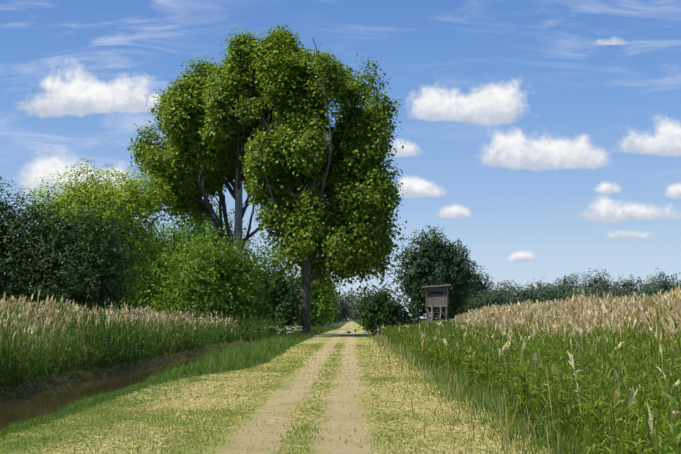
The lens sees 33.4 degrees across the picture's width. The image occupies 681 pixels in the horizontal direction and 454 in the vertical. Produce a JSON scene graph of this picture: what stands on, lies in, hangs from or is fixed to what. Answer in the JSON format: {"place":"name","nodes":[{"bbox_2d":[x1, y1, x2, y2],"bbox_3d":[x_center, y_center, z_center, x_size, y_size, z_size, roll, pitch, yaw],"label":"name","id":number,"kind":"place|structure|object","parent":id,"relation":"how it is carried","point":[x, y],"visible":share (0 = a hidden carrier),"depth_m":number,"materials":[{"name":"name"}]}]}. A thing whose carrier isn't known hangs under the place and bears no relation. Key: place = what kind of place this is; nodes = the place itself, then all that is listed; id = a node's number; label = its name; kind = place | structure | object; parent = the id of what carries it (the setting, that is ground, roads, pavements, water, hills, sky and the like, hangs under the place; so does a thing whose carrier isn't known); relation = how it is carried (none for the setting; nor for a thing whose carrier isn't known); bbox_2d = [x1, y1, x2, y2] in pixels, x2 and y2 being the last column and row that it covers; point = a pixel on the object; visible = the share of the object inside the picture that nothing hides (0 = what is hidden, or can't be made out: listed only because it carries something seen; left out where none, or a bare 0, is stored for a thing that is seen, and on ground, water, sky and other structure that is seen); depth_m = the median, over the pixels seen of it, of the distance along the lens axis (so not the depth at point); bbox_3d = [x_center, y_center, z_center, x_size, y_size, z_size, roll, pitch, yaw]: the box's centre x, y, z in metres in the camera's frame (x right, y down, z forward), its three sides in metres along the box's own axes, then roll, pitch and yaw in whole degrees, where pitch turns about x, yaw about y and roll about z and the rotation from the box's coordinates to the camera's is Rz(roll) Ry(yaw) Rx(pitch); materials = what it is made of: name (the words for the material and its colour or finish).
{"place":"outdoors","nodes":[
{"label":"outdoors","id":0,"kind":"place"},
{"bbox_2d":[0,345,245,429],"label":"ditch water","id":1,"kind":"structure","parent":0,"point":[46,402],"depth_m":26.50,"materials":[{"name":"brown liquid"}]},
{"bbox_2d":[0,321,552,453],"bbox_3d":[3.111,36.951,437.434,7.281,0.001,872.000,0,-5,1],"label":"dirt road","id":2,"kind":"structure","parent":0,"point":[336,445],"depth_m":17.86,"materials":[{"name":"beige soil"}]},
{"bbox_2d":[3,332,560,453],"bbox_3d":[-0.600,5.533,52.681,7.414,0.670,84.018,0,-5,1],"label":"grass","id":3,"kind":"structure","parent":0,"point":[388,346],"depth_m":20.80,"materials":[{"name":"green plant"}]},
{"bbox_2d":[0,319,629,453],"bbox_3d":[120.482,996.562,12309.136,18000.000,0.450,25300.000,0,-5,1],"label":"ground","id":4,"kind":"structure","parent":0,"point":[340,324],"depth_m":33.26,"materials":[{"name":"green plant"}]},
{"bbox_2d":[0,177,150,314],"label":"hedge bush","id":5,"kind":"object","parent":4,"relation":"on","point":[82,277],"depth_m":61.18,"materials":[{"name":"green plant"}]},
{"bbox_2d":[17,158,177,310],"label":"hedge tree","id":6,"kind":"object","parent":4,"relation":"on","point":[145,202],"depth_m":91.59,"materials":[{"name":"green plant"}]},
{"bbox_2d":[0,289,244,382],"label":"dry plants","id":7,"kind":"object","parent":4,"relation":"on","point":[28,306],"visible":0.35,"depth_m":37.70,"materials":[{"name":"beige plant"}]},
{"bbox_2d":[0,295,291,401],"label":"reeds","id":8,"kind":"object","parent":4,"relation":"on","point":[113,349],"visible":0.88,"depth_m":35.01,"materials":[{"name":"green plant"}]},
{"bbox_2d":[0,325,340,438],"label":"ditch bank grass plants","id":9,"kind":"object","parent":4,"relation":"on","point":[228,358],"visible":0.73,"depth_m":35.75,"materials":[{"name":"green plant"}]},
{"bbox_2d":[106,202,300,310],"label":"hedge tree","id":10,"kind":"object","parent":4,"relation":"on","point":[146,290],"depth_m":120.23,"materials":[{"name":"green plant"}]},
{"bbox_2d":[145,213,279,332],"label":"round bush","id":11,"kind":"object","parent":4,"relation":"on","point":[201,286],"depth_m":84.77,"materials":[{"name":"green plant"}]},
{"bbox_2d":[127,22,311,314],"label":"poplar tree","id":12,"kind":"object","parent":4,"relation":"on","point":[198,141],"depth_m":106.99,"materials":[{"name":"green plant"}]},
{"bbox_2d":[244,255,311,334],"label":"hedge bush","id":13,"kind":"object","parent":4,"relation":"on","point":[289,314],"depth_m":97.82,"materials":[{"name":"green plant"}]},
{"bbox_2d":[254,326,301,341],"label":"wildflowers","id":14,"kind":"object","parent":4,"relation":"on","point":[296,330],"visible":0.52,"depth_m":81.06,"materials":[{"name":"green plant"}]},
{"bbox_2d":[254,326,302,332],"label":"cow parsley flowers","id":15,"kind":"object","parent":14,"relation":"attached to","point":[286,328],"visible":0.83,"depth_m":79.60,"materials":[{"name":"white plant"}]},
{"bbox_2d":[289,264,343,326],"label":"bush","id":16,"kind":"object","parent":4,"relation":"on","point":[317,311],"depth_m":168.73,"materials":[{"name":"green plant"}]},
{"bbox_2d":[237,23,406,333],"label":"poplar tree","id":17,"kind":"object","parent":4,"relation":"on","point":[357,217],"depth_m":101.01,"materials":[{"name":"green plant"}]},
{"bbox_2d":[315,280,339,325],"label":"alley tree","id":18,"kind":"object","parent":4,"relation":"on","point":[325,323],"depth_m":219.13,"materials":[{"name":"green plant"}]},
{"bbox_2d":[328,293,345,324],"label":"alley tree","id":19,"kind":"object","parent":4,"relation":"on","point":[339,314],"depth_m":288.89,"materials":[{"name":"green plant"}]},
{"bbox_2d":[334,296,352,321],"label":"alley tree","id":20,"kind":"object","parent":4,"relation":"on","point":[344,310],"visible":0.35,"depth_m":597.04,"materials":[{"name":"green plant"}]},
{"bbox_2d":[336,287,360,320],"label":"alley tree","id":21,"kind":"object","parent":4,"relation":"on","point":[352,296],"depth_m":896.28,"materials":[{"name":"green plant"}]},
{"bbox_2d":[346,296,362,321],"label":"alley tree","id":22,"kind":"object","parent":4,"relation":"on","point":[352,310],"depth_m":636.54,"materials":[{"name":"green plant"}]},
{"bbox_2d":[352,288,372,323],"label":"alley tree","id":23,"kind":"object","parent":4,"relation":"on","point":[360,303],"depth_m":329.14,"materials":[{"name":"green plant"}]},
{"bbox_2d":[358,282,421,336],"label":"bush","id":24,"kind":"object","parent":4,"relation":"on","point":[392,313],"depth_m":98.99,"materials":[{"name":"green plant"}]},
{"bbox_2d":[385,225,479,320],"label":"poplar tree","id":25,"kind":"object","parent":4,"relation":"on","point":[421,269],"depth_m":325.92,"materials":[{"name":"green plant"}]},
{"bbox_2d":[419,284,451,322],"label":"bird hide","id":26,"kind":"object","parent":4,"relation":"on","point":[436,296],"visible":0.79,"depth_m":132.44},
{"bbox_2d":[436,294,479,319],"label":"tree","id":27,"kind":"object","parent":4,"relation":"on","point":[470,306],"visible":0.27,"depth_m":415.68,"materials":[{"name":"green plant"}]},
{"bbox_2d":[461,261,495,307],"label":"tree","id":28,"kind":"object","parent":4,"relation":"on","point":[480,284],"depth_m":517.16,"materials":[{"name":"green plant"}]},
{"bbox_2d":[471,285,517,309],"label":"tree","id":29,"kind":"object","parent":4,"relation":"on","point":[491,300],"depth_m":445.66,"materials":[{"name":"green plant"}]},
{"bbox_2d":[490,280,533,300],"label":"tree","id":30,"kind":"object","parent":4,"relation":"on","point":[506,290],"depth_m":555.63,"materials":[{"name":"green plant"}]},
{"bbox_2d":[355,280,680,453],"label":"reeds","id":31,"kind":"object","parent":4,"relation":"on","point":[589,308],"visible":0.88,"depth_m":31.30,"materials":[{"name":"beige plant"}]},
{"bbox_2d":[502,283,551,304],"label":"tree","id":32,"kind":"object","parent":4,"relation":"on","point":[527,297],"depth_m":476.35,"materials":[{"name":"green plant"}]},
{"bbox_2d":[524,277,566,302],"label":"tree","id":33,"kind":"object","parent":4,"relation":"on","point":[538,284],"depth_m":595.33,"materials":[{"name":"green plant"}]},
{"bbox_2d":[533,279,573,303],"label":"tree","id":34,"kind":"object","parent":4,"relation":"on","point":[550,292],"depth_m":515.66,"materials":[{"name":"green plant"}]},
{"bbox_2d":[551,272,587,297],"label":"tree","id":35,"kind":"object","parent":4,"relation":"on","point":[570,283],"depth_m":635.05,"materials":[{"name":"green plant"}]},
{"bbox_2d":[552,284,601,301],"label":"tree","id":36,"kind":"object","parent":4,"relation":"on","point":[571,294],"depth_m":466.93,"materials":[{"name":"green plant"}]},
{"bbox_2d":[576,268,621,297],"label":"tree","id":37,"kind":"object","parent":4,"relation":"on","point":[597,285],"depth_m":614.84,"materials":[{"name":"green plant"}]},
{"bbox_2d":[587,286,629,301],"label":"tree","id":38,"kind":"object","parent":4,"relation":"on","point":[609,292],"depth_m":495.54,"materials":[{"name":"green plant"}]},
{"bbox_2d":[609,275,646,296],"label":"tree","id":39,"kind":"object","parent":4,"relation":"on","point":[626,284],"depth_m":654.79,"materials":[{"name":"green plant"}]},
{"bbox_2d":[620,284,664,299],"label":"tree","id":40,"kind":"object","parent":4,"relation":"on","point":[641,293],"depth_m":516.87,"materials":[{"name":"green plant"}]},
{"bbox_2d":[637,268,680,294],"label":"tree","id":41,"kind":"object","parent":4,"relation":"on","point":[665,285],"depth_m":635.20,"materials":[{"name":"green plant"}]},
{"bbox_2d":[0,0,680,318],"label":"sky","id":42,"kind":"structure","parent":0,"point":[542,137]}
]}

